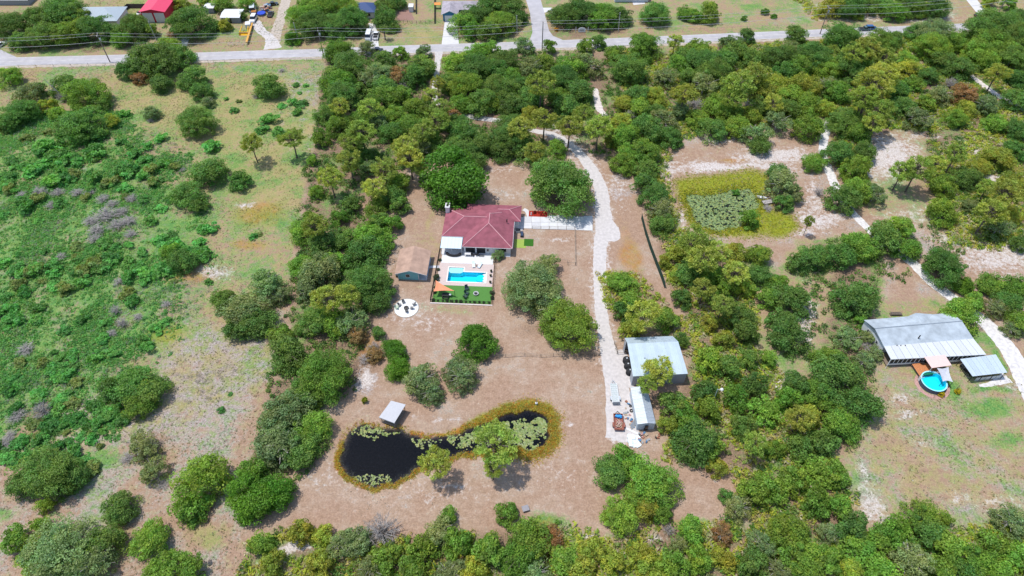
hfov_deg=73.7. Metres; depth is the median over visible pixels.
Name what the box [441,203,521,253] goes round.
house
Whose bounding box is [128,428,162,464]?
scrub oak
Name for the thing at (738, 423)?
oak tree
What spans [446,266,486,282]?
swimming pool
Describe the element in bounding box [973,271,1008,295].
broadleaf tree
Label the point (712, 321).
young tree
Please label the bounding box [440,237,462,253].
patio cover
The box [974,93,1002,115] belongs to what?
scrub oak
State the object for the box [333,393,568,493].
bank grass
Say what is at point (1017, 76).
oak tree
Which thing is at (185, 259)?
oak tree
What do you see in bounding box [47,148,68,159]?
shrub
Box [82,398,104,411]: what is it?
shrub
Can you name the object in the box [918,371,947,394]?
round pool
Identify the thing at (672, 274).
young tree
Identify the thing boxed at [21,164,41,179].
shrub
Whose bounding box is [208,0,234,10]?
broadleaf tree
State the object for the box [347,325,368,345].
dying tree
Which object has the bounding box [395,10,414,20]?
mulch yard
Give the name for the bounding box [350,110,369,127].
broadleaf tree
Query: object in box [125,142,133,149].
shrub
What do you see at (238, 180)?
oak tree
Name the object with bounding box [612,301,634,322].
oak tree
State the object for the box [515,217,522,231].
path
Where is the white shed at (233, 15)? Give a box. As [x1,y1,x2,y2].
[220,9,243,22]
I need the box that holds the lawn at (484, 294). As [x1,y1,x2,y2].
[433,285,492,303]
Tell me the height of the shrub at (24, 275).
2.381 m
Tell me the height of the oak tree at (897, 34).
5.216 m
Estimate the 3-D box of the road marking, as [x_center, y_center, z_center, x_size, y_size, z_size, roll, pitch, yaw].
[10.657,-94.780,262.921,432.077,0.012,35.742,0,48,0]
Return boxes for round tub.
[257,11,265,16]
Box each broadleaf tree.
[0,66,23,90]
[0,522,30,555]
[12,534,42,575]
[28,515,52,534]
[31,497,56,515]
[44,105,64,123]
[46,16,89,46]
[58,78,112,111]
[65,7,90,20]
[109,28,134,47]
[120,387,161,420]
[126,516,171,561]
[140,24,159,38]
[140,548,192,575]
[154,36,184,62]
[158,242,179,262]
[166,451,233,511]
[166,492,210,529]
[175,551,206,575]
[196,0,210,9]
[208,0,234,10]
[235,456,269,478]
[236,0,257,10]
[246,529,278,556]
[265,323,294,348]
[284,5,310,28]
[286,254,311,278]
[288,220,313,246]
[291,410,335,444]
[292,347,352,409]
[296,0,313,6]
[302,211,318,224]
[303,0,341,14]
[306,154,317,166]
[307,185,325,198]
[310,127,332,145]
[317,36,355,63]
[319,306,346,340]
[322,68,357,96]
[322,251,344,271]
[325,114,351,137]
[329,209,348,227]
[332,0,358,12]
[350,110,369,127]
[351,222,390,253]
[363,194,388,217]
[364,85,404,110]
[367,540,402,575]
[372,232,397,255]
[377,214,404,233]
[383,104,407,124]
[383,172,410,192]
[387,85,412,107]
[391,46,409,59]
[395,114,422,134]
[396,553,426,575]
[402,97,430,118]
[402,530,440,571]
[418,129,441,145]
[440,504,456,525]
[441,50,466,72]
[441,526,473,562]
[445,71,483,104]
[446,12,479,37]
[449,93,473,114]
[463,24,479,41]
[463,42,493,58]
[468,529,506,571]
[481,11,515,37]
[483,93,500,111]
[486,40,500,54]
[493,501,518,530]
[497,532,542,575]
[502,66,521,89]
[505,515,553,561]
[535,53,557,72]
[536,296,599,354]
[542,39,556,53]
[546,87,569,107]
[546,137,567,159]
[547,544,578,575]
[555,51,588,79]
[576,37,593,54]
[586,2,617,29]
[598,493,639,539]
[603,45,625,65]
[605,271,640,295]
[607,152,636,177]
[607,442,641,478]
[611,122,641,147]
[615,142,644,165]
[618,291,641,311]
[620,481,657,514]
[623,451,668,502]
[626,32,664,63]
[627,96,650,119]
[629,137,663,163]
[649,500,673,524]
[650,306,680,334]
[653,465,685,508]
[659,549,691,575]
[664,54,692,72]
[670,400,700,431]
[676,4,693,20]
[676,514,703,549]
[680,38,711,50]
[682,540,713,575]
[685,108,709,129]
[687,8,702,22]
[694,394,721,425]
[695,346,722,374]
[696,0,721,24]
[698,266,724,285]
[701,92,727,118]
[703,437,726,463]
[714,106,743,130]
[715,277,738,297]
[722,382,749,414]
[724,115,752,140]
[731,551,748,575]
[736,475,770,506]
[739,209,760,230]
[743,244,773,265]
[745,393,785,428]
[755,287,783,310]
[755,471,790,505]
[760,349,777,368]
[762,439,787,459]
[763,513,810,557]
[764,274,789,289]
[772,385,803,414]
[773,84,805,100]
[775,537,824,575]
[778,465,808,499]
[786,54,814,79]
[789,113,827,143]
[795,453,830,486]
[796,89,822,116]
[798,480,831,520]
[801,152,826,173]
[801,378,831,409]
[807,346,845,373]
[808,543,843,574]
[813,54,844,79]
[815,457,851,490]
[818,80,853,104]
[818,401,842,420]
[822,403,861,444]
[825,494,853,522]
[837,154,873,183]
[837,231,880,264]
[837,533,877,568]
[842,176,875,207]
[844,122,872,144]
[853,314,867,328]
[859,546,904,575]
[862,524,902,554]
[865,26,898,51]
[873,512,914,549]
[878,1,911,22]
[881,216,915,241]
[887,237,922,262]
[891,50,919,64]
[898,498,942,533]
[902,74,926,92]
[908,31,953,61]
[910,4,926,18]
[916,93,936,110]
[920,554,957,575]
[923,197,960,229]
[928,173,958,199]
[931,528,971,563]
[937,109,969,129]
[937,297,984,335]
[937,508,955,527]
[943,30,968,52]
[955,540,996,575]
[959,37,997,71]
[962,291,984,311]
[969,527,1012,560]
[971,27,1018,64]
[972,49,1007,68]
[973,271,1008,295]
[980,113,1008,133]
[985,557,1018,575]
[998,273,1023,296]
[999,0,1017,10]
[1000,540,1023,572]
[1003,309,1023,335]
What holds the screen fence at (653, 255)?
on the ground at (562, 486)
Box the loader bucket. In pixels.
[239,26,248,35]
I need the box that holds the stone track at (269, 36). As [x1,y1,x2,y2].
[253,20,281,49]
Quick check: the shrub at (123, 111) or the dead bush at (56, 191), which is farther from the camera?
the shrub at (123, 111)
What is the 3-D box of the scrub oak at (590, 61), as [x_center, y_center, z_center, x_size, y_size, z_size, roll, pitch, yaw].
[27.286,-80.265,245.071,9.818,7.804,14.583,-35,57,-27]
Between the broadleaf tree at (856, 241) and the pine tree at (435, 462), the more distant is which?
the broadleaf tree at (856, 241)
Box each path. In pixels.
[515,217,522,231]
[523,208,529,216]
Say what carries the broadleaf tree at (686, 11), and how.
on the ground at (562, 486)
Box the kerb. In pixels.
[430,302,491,305]
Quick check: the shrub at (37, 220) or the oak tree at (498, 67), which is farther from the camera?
the oak tree at (498, 67)
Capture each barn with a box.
[139,0,175,21]
[623,336,687,385]
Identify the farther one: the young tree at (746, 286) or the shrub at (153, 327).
the young tree at (746, 286)
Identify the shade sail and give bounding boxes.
[433,280,454,293]
[934,367,952,387]
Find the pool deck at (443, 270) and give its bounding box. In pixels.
[437,263,493,286]
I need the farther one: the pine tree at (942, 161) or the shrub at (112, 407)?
the pine tree at (942, 161)
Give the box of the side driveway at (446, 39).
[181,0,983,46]
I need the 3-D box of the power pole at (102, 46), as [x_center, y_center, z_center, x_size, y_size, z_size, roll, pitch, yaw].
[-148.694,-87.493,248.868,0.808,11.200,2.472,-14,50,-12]
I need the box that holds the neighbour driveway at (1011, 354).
[818,121,1023,398]
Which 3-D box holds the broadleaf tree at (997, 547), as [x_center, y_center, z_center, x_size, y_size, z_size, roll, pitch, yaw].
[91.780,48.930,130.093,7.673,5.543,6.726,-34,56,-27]
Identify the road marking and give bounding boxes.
[0,26,952,65]
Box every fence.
[18,58,317,66]
[123,4,143,9]
[430,243,440,300]
[430,299,490,304]
[451,353,578,356]
[532,226,575,261]
[641,213,665,287]
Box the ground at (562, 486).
[0,0,1023,575]
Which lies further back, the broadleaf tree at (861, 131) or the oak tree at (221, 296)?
the broadleaf tree at (861, 131)
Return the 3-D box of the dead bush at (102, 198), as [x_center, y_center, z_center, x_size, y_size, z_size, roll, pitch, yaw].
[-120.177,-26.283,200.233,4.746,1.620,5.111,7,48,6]
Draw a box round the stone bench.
[521,505,529,512]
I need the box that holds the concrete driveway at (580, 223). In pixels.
[523,215,592,230]
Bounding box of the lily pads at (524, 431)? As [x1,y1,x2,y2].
[351,417,546,484]
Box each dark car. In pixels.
[267,11,273,16]
[268,1,277,5]
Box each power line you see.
[5,1,1018,47]
[17,0,942,37]
[22,0,971,40]
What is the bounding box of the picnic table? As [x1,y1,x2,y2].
[442,293,448,298]
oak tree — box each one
[0,11,29,39]
[0,98,41,124]
[0,115,20,132]
[2,31,32,52]
[2,466,37,502]
[4,445,84,502]
[21,6,58,29]
[24,21,60,49]
[36,82,48,96]
[38,0,84,24]
[48,73,74,96]
[51,105,110,147]
[55,462,90,498]
[66,0,89,8]
[74,13,116,45]
[77,523,129,562]
[85,93,113,113]
[96,376,127,404]
[99,489,143,525]
[106,363,157,408]
[112,13,151,40]
[114,61,141,81]
[121,46,159,75]
[130,40,183,76]
[133,374,174,409]
[145,73,175,94]
[162,4,218,41]
[164,43,198,70]
[165,248,199,276]
[167,180,208,210]
[173,106,219,138]
[175,64,208,90]
[184,157,230,188]
[187,194,209,210]
[188,80,214,101]
[207,288,237,315]
[221,318,249,341]
[227,169,253,191]
[234,307,280,341]
[239,11,246,20]
[251,72,287,98]
[267,332,311,377]
[279,430,327,470]
[285,387,321,411]
[291,9,331,40]
[291,306,331,337]
[307,232,338,260]
[310,104,340,126]
[316,65,343,90]
[317,13,350,40]
[326,78,362,112]
[329,225,356,250]
[331,49,366,82]
[334,4,368,36]
[338,193,362,214]
[340,234,389,270]
[340,264,391,300]
[346,144,374,168]
[353,81,367,97]
[360,290,391,316]
[363,212,388,228]
[366,75,398,101]
[370,50,399,68]
[371,5,397,30]
[371,325,385,340]
[373,277,396,296]
[374,0,397,10]
[376,121,405,143]
[378,183,406,209]
[381,18,400,33]
[389,196,412,214]
[392,0,408,9]
[397,63,426,89]
[407,53,436,78]
[427,140,444,155]
[435,71,455,94]
[441,136,468,158]
[442,113,469,132]
[448,117,479,141]
[454,52,490,82]
[458,9,483,28]
[461,142,485,155]
[462,3,491,23]
[465,88,496,118]
[465,152,488,170]
[471,131,496,154]
[475,19,500,41]
[476,0,501,15]
[478,58,507,81]
[480,73,519,103]
[488,48,520,77]
[489,122,533,156]
[490,0,526,17]
[490,140,515,163]
[491,113,519,132]
[496,92,521,115]
[506,95,535,115]
[508,73,527,92]
[512,142,550,167]
[513,10,529,25]
[518,85,545,108]
[525,155,595,218]
[547,64,578,90]
[548,2,585,28]
[551,92,579,116]
[564,77,595,104]
[566,0,597,28]
[590,34,607,50]
[591,452,629,492]
[608,52,650,86]
[611,6,633,27]
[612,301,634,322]
[621,84,649,104]
[628,112,663,144]
[628,172,656,193]
[630,159,661,177]
[635,181,668,208]
[638,1,671,26]
[642,103,664,117]
[649,214,675,237]
[657,391,688,421]
[658,125,683,150]
[667,417,718,468]
[670,289,691,310]
[673,332,689,346]
[674,45,696,68]
[675,259,704,286]
[678,67,699,85]
[685,47,717,69]
[690,379,718,402]
[694,117,727,144]
[697,56,732,87]
[713,47,737,72]
[715,354,741,383]
[717,488,733,504]
[719,300,757,326]
[722,39,748,64]
[730,413,758,443]
[733,317,761,347]
[736,47,762,68]
[737,28,755,43]
[737,545,769,575]
[738,349,760,370]
[738,371,769,396]
[747,264,775,289]
[748,94,769,115]
[748,135,773,154]
[759,41,798,69]
[763,306,790,331]
[764,163,791,180]
[766,312,810,357]
[770,60,800,81]
[771,284,818,321]
[772,195,794,213]
[777,97,803,119]
[782,370,809,399]
[784,24,809,44]
[784,252,811,276]
[786,433,813,463]
[794,40,835,72]
[794,244,830,271]
[806,428,841,462]
[807,352,867,397]
[807,378,836,401]
[816,140,853,167]
[821,182,864,215]
[822,20,863,53]
[823,241,857,271]
[824,106,864,139]
[827,280,881,319]
[829,52,876,84]
[829,385,888,428]
[830,0,868,19]
[835,510,868,542]
[852,140,878,160]
[858,0,879,15]
[865,219,901,255]
[873,0,893,11]
[884,80,910,99]
[885,96,917,118]
[890,30,906,48]
[893,0,923,19]
[903,24,923,41]
[911,513,953,554]
[916,67,940,84]
[917,0,952,19]
[920,246,965,290]
[924,50,958,72]
[938,57,979,80]
[946,558,976,575]
[949,165,984,191]
[957,16,1006,41]
[974,7,1023,37]
[989,289,1023,310]
[991,43,1023,72]
[998,87,1023,111]
[999,21,1023,46]
[1002,69,1023,89]
[1002,116,1023,140]
[1003,139,1023,163]
[1008,234,1023,253]
[1009,8,1023,25]
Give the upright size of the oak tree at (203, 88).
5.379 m
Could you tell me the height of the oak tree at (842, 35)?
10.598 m
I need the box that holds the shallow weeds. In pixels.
[339,411,549,487]
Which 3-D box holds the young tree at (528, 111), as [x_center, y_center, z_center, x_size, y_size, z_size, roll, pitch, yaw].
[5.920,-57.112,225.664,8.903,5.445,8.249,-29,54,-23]
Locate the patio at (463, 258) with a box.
[441,243,509,264]
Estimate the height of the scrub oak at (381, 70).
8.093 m
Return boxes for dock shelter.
[379,401,405,427]
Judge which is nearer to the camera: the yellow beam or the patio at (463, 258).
the patio at (463, 258)
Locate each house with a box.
[81,6,127,25]
[357,2,376,18]
[441,1,477,20]
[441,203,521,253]
[614,0,647,1]
[861,313,985,368]
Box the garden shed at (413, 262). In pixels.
[395,246,430,279]
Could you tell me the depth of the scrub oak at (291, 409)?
146.86 m
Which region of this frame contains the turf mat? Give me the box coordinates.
[524,239,533,245]
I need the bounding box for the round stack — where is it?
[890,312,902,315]
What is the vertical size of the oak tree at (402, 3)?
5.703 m
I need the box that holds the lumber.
[615,419,621,427]
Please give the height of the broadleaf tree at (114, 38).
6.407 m
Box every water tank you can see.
[623,356,629,362]
[624,361,630,368]
[626,367,631,375]
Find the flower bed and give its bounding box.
[529,211,546,216]
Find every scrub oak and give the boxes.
[11,82,48,110]
[16,512,101,575]
[77,543,119,575]
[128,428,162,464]
[138,454,171,486]
[140,106,164,119]
[200,96,216,108]
[213,292,272,324]
[247,268,287,299]
[249,425,302,476]
[256,410,293,444]
[258,387,316,432]
[267,286,291,308]
[296,251,341,291]
[296,280,316,305]
[326,530,350,559]
[333,308,368,343]
[339,524,374,558]
[354,553,387,575]
[357,71,377,91]
[358,40,375,55]
[359,160,376,177]
[364,62,394,87]
[366,113,387,131]
[401,362,439,400]
[415,44,432,57]
[415,141,430,162]
[415,376,445,406]
[422,514,458,549]
[431,558,466,575]
[441,354,464,381]
[445,358,479,396]
[490,249,504,260]
[500,259,563,312]
[509,19,522,30]
[513,36,536,54]
[517,56,543,76]
[519,555,552,575]
[529,253,560,272]
[530,286,566,328]
[545,5,563,19]
[572,52,606,78]
[644,196,673,221]
[650,108,680,132]
[652,67,679,89]
[666,535,689,551]
[671,102,690,120]
[687,72,718,98]
[718,35,743,48]
[724,493,752,523]
[738,122,774,145]
[744,528,777,556]
[759,556,792,575]
[760,110,793,136]
[761,166,798,196]
[781,40,798,51]
[781,183,805,205]
[815,76,840,96]
[815,521,841,546]
[829,324,862,352]
[851,350,875,373]
[858,330,875,343]
[864,183,889,205]
[867,343,884,361]
[888,541,937,575]
[897,106,935,131]
[909,17,957,40]
[924,85,954,107]
[960,198,978,215]
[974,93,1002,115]
[980,299,1011,320]
[981,219,1016,242]
[987,501,1023,541]
[998,320,1021,338]
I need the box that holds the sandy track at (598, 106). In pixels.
[593,32,1022,180]
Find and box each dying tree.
[128,72,148,85]
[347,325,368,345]
[365,345,383,364]
[384,65,408,84]
[438,105,460,117]
[542,521,564,561]
[710,520,732,547]
[946,82,978,103]
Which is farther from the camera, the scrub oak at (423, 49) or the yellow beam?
the yellow beam
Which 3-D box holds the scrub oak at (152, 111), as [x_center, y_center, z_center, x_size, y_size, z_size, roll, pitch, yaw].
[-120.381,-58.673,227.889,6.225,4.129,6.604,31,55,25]
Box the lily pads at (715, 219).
[686,188,758,231]
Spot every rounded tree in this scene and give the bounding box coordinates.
[222,469,275,526]
[251,473,298,513]
[284,29,302,45]
[381,339,408,360]
[383,355,410,382]
[417,142,489,210]
[451,323,500,364]
[949,275,974,295]
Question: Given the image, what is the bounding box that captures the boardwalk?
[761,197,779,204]
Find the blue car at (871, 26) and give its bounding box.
[866,24,875,29]
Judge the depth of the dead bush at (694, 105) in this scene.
230.72 m
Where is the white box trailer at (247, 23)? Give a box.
[245,21,250,27]
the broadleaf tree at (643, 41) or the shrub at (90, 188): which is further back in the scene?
the broadleaf tree at (643, 41)
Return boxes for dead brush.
[0,114,281,451]
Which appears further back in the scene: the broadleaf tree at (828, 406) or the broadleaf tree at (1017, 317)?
the broadleaf tree at (1017, 317)
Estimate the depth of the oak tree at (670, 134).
216.19 m
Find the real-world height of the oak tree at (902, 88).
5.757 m
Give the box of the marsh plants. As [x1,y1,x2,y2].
[670,165,806,242]
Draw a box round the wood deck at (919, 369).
[911,362,939,377]
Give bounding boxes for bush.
[0,436,13,449]
[4,409,27,424]
[4,429,16,438]
[16,339,34,356]
[31,399,50,418]
[32,186,47,193]
[49,188,66,195]
[52,91,66,101]
[55,253,66,259]
[67,187,82,197]
[81,216,97,226]
[86,232,102,243]
[87,223,104,236]
[90,207,121,222]
[95,194,109,203]
[103,199,117,207]
[105,217,126,230]
[107,330,116,336]
[108,305,121,313]
[112,278,121,286]
[114,205,128,215]
[114,317,127,326]
[117,451,135,463]
[118,215,137,226]
[123,229,136,237]
[124,192,137,201]
[131,312,142,321]
[135,438,157,459]
[150,477,169,490]
[160,301,171,307]
[166,31,177,38]
[357,352,368,364]
[360,512,403,545]
[365,340,382,351]
[662,523,675,535]
[687,97,703,108]
[732,189,740,194]
[742,99,754,108]
[761,8,769,14]
[763,204,772,212]
[770,14,777,18]
[813,186,824,195]
[862,339,871,350]
[943,77,957,86]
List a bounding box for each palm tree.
[350,21,364,33]
[380,24,388,39]
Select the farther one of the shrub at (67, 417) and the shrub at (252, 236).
the shrub at (252, 236)
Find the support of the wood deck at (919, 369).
on the ground at (562, 486)
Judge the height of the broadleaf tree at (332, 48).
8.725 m
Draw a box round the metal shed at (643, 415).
[630,386,655,430]
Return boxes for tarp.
[627,434,641,447]
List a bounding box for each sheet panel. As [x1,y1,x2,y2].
[625,427,637,434]
[630,419,635,429]
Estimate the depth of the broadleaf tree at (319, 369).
152.11 m
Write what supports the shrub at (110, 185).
on the ground at (562, 486)
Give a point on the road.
(536, 10)
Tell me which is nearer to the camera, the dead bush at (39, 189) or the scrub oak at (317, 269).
the scrub oak at (317, 269)
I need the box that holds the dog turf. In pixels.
[514,239,525,247]
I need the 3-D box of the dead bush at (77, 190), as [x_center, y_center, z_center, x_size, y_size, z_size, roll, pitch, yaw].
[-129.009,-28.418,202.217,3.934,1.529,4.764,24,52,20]
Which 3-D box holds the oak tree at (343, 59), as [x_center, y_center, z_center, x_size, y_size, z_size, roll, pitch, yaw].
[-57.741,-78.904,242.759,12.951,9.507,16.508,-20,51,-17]
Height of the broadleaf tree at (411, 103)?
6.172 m
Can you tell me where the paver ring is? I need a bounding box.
[914,375,949,398]
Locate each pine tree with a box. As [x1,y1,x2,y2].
[239,132,262,162]
[275,127,305,157]
[300,213,328,237]
[309,284,345,312]
[316,163,345,197]
[328,97,349,119]
[333,284,360,313]
[335,149,361,181]
[337,128,366,150]
[345,119,376,154]
[357,97,382,123]
[360,177,387,198]
[369,155,398,184]
[389,133,417,160]
[394,144,424,179]
[408,121,435,141]
[410,163,428,179]
[416,444,453,480]
[421,87,440,104]
[421,108,450,130]
[428,98,454,120]
[430,75,445,96]
[472,418,519,467]
[483,458,503,479]
[507,116,536,148]
[523,141,546,163]
[524,68,557,108]
[530,107,557,139]
[554,114,584,147]
[571,102,594,131]
[584,113,613,149]
[624,297,664,334]
[636,374,657,393]
[640,355,676,386]
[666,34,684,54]
[668,83,699,115]
[677,222,710,252]
[682,244,720,277]
[690,278,717,303]
[702,240,733,263]
[710,294,735,318]
[718,70,757,97]
[718,86,747,117]
[721,259,750,284]
[740,61,772,94]
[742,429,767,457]
[763,92,783,111]
[784,403,815,432]
[803,215,815,234]
[827,44,840,55]
[840,40,872,75]
[846,86,880,113]
[851,69,896,116]
[853,36,884,66]
[861,111,887,139]
[864,98,898,128]
[865,61,901,86]
[874,47,896,69]
[888,160,913,190]
[901,155,936,191]
[927,155,947,170]
[943,143,968,171]
[970,198,1009,233]
[975,178,998,198]
[982,63,1013,91]
[987,177,1023,208]
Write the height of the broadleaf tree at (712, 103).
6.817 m
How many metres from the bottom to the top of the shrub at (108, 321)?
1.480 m
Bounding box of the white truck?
[249,13,257,22]
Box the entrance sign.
[575,27,588,32]
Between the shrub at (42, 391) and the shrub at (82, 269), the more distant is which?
the shrub at (82, 269)
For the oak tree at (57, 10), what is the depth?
264.29 m
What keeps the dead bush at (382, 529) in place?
on the ground at (562, 486)
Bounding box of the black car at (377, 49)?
[373,47,382,52]
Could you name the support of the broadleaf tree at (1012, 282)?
on the ground at (562, 486)
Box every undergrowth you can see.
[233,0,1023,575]
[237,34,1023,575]
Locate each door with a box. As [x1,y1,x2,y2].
[142,13,154,21]
[153,13,164,21]
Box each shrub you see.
[0,123,18,134]
[0,172,17,178]
[0,177,16,186]
[0,210,9,217]
[0,258,10,269]
[0,292,14,301]
[0,303,19,313]
[0,382,18,397]
[0,446,12,454]
[0,450,15,464]
[1,311,24,330]
[2,182,14,195]
[4,155,22,164]
[4,400,27,417]
[5,261,24,276]
[5,383,19,395]
[5,457,19,469]
[7,372,21,383]
[8,164,18,170]
[8,437,22,448]
[9,279,28,292]
[10,188,18,193]
[11,278,27,290]
[11,383,24,394]
[13,193,39,204]
[13,251,20,257]
[13,433,29,449]
[14,266,23,278]
[14,356,27,369]
[15,375,29,384]
[16,284,35,297]
[17,162,32,169]
[18,133,35,141]
[18,199,33,216]
[18,452,31,459]
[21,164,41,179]
[21,170,38,179]
[22,263,35,277]
[24,186,38,193]
[24,416,45,430]
[26,263,43,274]
[27,192,45,205]
[27,313,42,325]
[28,261,39,275]
[28,300,48,313]
[29,386,48,397]
[29,393,46,406]
[30,430,45,440]
[30,434,41,447]
[31,139,47,153]
[31,139,54,151]
[32,216,44,224]
[32,355,44,362]
[33,149,45,154]
[33,159,50,170]
[35,356,49,368]
[36,267,50,276]
[36,278,46,283]
[36,416,62,433]
[38,262,45,273]
[39,174,60,187]
[39,248,50,255]
[39,430,50,439]
[41,128,55,135]
[42,409,59,420]
[43,361,58,376]
[44,147,66,162]
[44,257,63,269]
[44,378,52,385]
[45,266,63,278]
[46,142,64,150]
[46,280,61,291]
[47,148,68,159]
[47,398,62,409]
[48,349,58,355]
[48,428,58,435]
[49,440,64,451]
[50,371,64,384]
[50,402,67,418]
[52,197,67,208]
[52,351,64,363]
[52,393,68,406]
[53,156,71,166]
[53,245,63,252]
[54,138,67,147]
[54,165,68,171]
[54,281,76,297]
[55,361,70,373]
[55,389,74,400]
[56,324,73,335]
[57,171,74,184]
[57,420,68,430]
[58,181,66,188]
[59,367,76,382]
[62,396,81,409]
[62,429,69,436]
[62,437,73,445]
[63,412,78,423]
[64,347,84,362]
[66,361,81,369]
[66,442,81,458]
[67,168,82,177]
[67,377,84,387]
[68,152,79,160]
[68,411,84,426]
[69,241,84,251]
[70,157,87,168]
[72,255,83,262]
[72,274,92,288]
[74,262,92,277]
[74,312,91,326]
[74,431,86,441]
[76,452,94,465]
[78,417,88,428]
[79,192,90,202]
[81,422,91,430]
[82,143,104,154]
[82,171,91,180]
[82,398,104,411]
[83,147,106,162]
[84,140,96,148]
[84,432,98,445]
[85,185,95,191]
[85,349,104,364]
[85,459,102,478]
[86,171,102,181]
[86,253,102,268]
[88,424,103,434]
[89,133,105,142]
[89,260,111,276]
[91,405,109,417]
[91,416,102,431]
[92,237,113,250]
[94,332,109,344]
[95,443,104,450]
[97,412,115,424]
[97,428,106,435]
[99,175,121,187]
[99,318,113,327]
[101,181,117,187]
[101,251,123,261]
[101,406,112,415]
[102,258,118,269]
[104,348,122,359]
[109,242,120,250]
[110,122,121,128]
[110,164,130,177]
[110,404,115,414]
[111,415,131,431]
[113,402,124,415]
[114,138,127,145]
[116,182,134,192]
[117,109,132,116]
[118,285,135,300]
[119,159,139,172]
[119,167,136,179]
[120,255,136,271]
[120,270,131,284]
[121,192,129,199]
[123,241,134,247]
[123,293,139,307]
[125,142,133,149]
[126,147,143,158]
[130,261,144,275]
[130,263,140,275]
[135,155,153,166]
[135,171,149,180]
[136,266,154,280]
[136,335,150,346]
[137,195,151,204]
[137,246,148,257]
[138,341,155,351]
[139,276,154,285]
[141,141,152,151]
[141,164,151,178]
[142,163,157,176]
[143,215,158,225]
[147,176,159,185]
[147,177,159,188]
[148,323,160,333]
[150,233,168,246]
[150,268,164,279]
[151,260,175,279]
[153,159,172,171]
[153,204,167,212]
[154,132,168,143]
[155,328,163,336]
[158,176,165,182]
[158,316,172,327]
[161,237,181,246]
[162,271,177,278]
[164,196,171,203]
[167,230,178,237]
[168,162,180,168]
[170,278,177,283]
[177,242,192,250]
[192,237,206,246]
[196,245,217,263]
[197,221,219,234]
[201,139,221,152]
[204,278,213,284]
[216,406,224,413]
[229,106,239,113]
[248,233,257,240]
[254,123,269,134]
[256,113,279,123]
[271,126,284,137]
[277,102,286,108]
[287,98,297,105]
[291,108,301,116]
[292,82,299,86]
[293,99,308,107]
[361,397,367,403]
[433,274,439,280]
[954,388,960,394]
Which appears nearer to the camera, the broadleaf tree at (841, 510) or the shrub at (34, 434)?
the broadleaf tree at (841, 510)
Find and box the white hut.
[408,3,413,11]
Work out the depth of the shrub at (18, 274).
179.29 m
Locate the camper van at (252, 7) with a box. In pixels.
[249,2,255,13]
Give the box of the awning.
[921,355,951,369]
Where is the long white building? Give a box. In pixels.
[0,0,34,4]
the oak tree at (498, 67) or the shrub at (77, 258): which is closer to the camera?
the shrub at (77, 258)
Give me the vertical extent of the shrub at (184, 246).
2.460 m
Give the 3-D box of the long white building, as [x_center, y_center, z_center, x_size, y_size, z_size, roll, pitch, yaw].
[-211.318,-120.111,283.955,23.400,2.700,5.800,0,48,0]
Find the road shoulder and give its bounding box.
[0,31,961,67]
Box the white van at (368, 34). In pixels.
[365,29,371,40]
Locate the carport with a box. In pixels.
[956,354,1006,380]
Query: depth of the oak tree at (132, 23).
260.54 m
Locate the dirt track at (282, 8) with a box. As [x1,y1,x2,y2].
[271,0,290,48]
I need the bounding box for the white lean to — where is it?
[204,3,215,12]
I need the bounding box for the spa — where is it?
[449,268,463,276]
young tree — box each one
[37,98,60,114]
[104,113,120,126]
[173,0,192,10]
[217,17,232,31]
[259,547,286,575]
[284,518,317,548]
[303,548,333,575]
[310,523,333,547]
[457,552,490,575]
[520,105,538,125]
[560,554,596,575]
[577,537,606,561]
[600,547,628,575]
[603,130,621,148]
[610,112,631,131]
[611,94,632,112]
[617,318,647,338]
[627,541,657,569]
[633,498,658,524]
[635,553,665,575]
[645,86,666,105]
[655,415,677,435]
[658,255,671,270]
[665,244,689,263]
[669,268,685,283]
[700,314,718,333]
[705,457,730,479]
[711,330,736,351]
[711,547,739,573]
[725,242,748,262]
[733,278,756,297]
[737,105,763,123]
[746,79,774,99]
[766,71,793,97]
[784,72,822,95]
[791,403,820,430]
[816,0,845,18]
[816,99,836,117]
[836,555,864,575]
[846,8,866,20]
[893,58,923,79]
[951,99,980,118]
[965,157,993,177]
[977,144,1017,171]
[980,0,998,8]
[995,205,1023,226]
[998,169,1023,196]
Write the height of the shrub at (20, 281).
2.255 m
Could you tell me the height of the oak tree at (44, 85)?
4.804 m
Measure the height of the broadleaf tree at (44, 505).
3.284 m
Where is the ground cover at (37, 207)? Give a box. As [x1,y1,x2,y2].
[0,108,213,466]
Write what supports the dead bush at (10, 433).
on the ground at (562, 486)
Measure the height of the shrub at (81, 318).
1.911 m
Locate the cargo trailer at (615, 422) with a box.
[612,411,624,430]
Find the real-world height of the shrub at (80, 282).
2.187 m
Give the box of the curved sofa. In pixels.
[445,251,461,256]
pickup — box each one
[372,31,379,39]
[858,25,870,30]
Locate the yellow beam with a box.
[246,23,252,42]
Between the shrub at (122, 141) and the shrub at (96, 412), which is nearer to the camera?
the shrub at (96, 412)
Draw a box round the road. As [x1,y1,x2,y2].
[0,0,966,65]
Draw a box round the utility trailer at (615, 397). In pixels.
[610,380,620,403]
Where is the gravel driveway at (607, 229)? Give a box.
[432,52,638,441]
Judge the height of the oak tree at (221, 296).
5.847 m
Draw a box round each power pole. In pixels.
[96,33,109,61]
[819,6,830,33]
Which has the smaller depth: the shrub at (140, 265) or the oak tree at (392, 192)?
the shrub at (140, 265)
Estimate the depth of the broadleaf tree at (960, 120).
223.09 m
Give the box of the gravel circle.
[394,299,418,317]
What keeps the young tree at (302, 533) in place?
on the ground at (562, 486)

